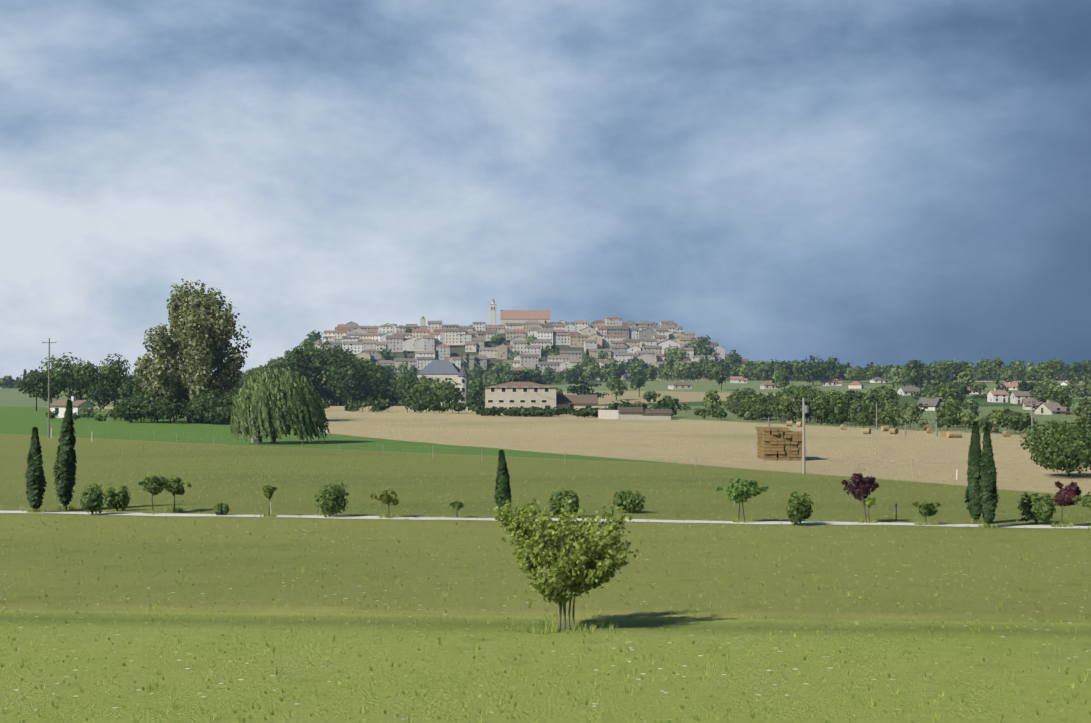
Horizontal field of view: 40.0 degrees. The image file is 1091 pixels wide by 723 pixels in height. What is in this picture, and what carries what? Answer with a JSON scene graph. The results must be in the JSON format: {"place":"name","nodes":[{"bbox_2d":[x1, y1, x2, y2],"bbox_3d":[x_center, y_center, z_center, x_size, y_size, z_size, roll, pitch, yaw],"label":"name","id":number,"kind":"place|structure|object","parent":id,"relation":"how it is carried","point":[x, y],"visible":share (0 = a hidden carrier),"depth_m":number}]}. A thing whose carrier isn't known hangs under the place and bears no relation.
{"place":"outdoors","nodes":[
{"label":"outdoors","id":0,"kind":"place"},
{"bbox_2d":[0,333,1090,722],"bbox_3d":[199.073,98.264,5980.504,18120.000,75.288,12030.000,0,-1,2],"label":"terrain","id":1,"kind":"structure","parent":0,"point":[136,453],"depth_m":58.45},
{"bbox_2d":[0,278,1090,722],"bbox_3d":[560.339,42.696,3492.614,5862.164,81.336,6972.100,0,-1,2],"label":"tree foliage","id":2,"kind":"object","parent":1,"relation":"on","point":[190,352],"visible":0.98,"depth_m":301.07},
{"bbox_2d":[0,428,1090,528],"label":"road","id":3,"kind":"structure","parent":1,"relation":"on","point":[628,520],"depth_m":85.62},
{"bbox_2d":[3,331,1090,629],"bbox_3d":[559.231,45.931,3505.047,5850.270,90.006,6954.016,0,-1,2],"label":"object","id":4,"kind":"object","parent":1,"relation":"on","point":[563,605],"visible":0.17,"depth_m":218.65},
{"bbox_2d":[50,299,1087,460],"bbox_3d":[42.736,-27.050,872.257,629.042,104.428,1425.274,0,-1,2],"label":"buildings","id":5,"kind":"structure","parent":1,"relation":"on","point":[625,341],"depth_m":1407.46},
{"bbox_2d":[0,0,1090,389],"label":"sky","id":6,"kind":"structure","parent":0,"point":[860,183]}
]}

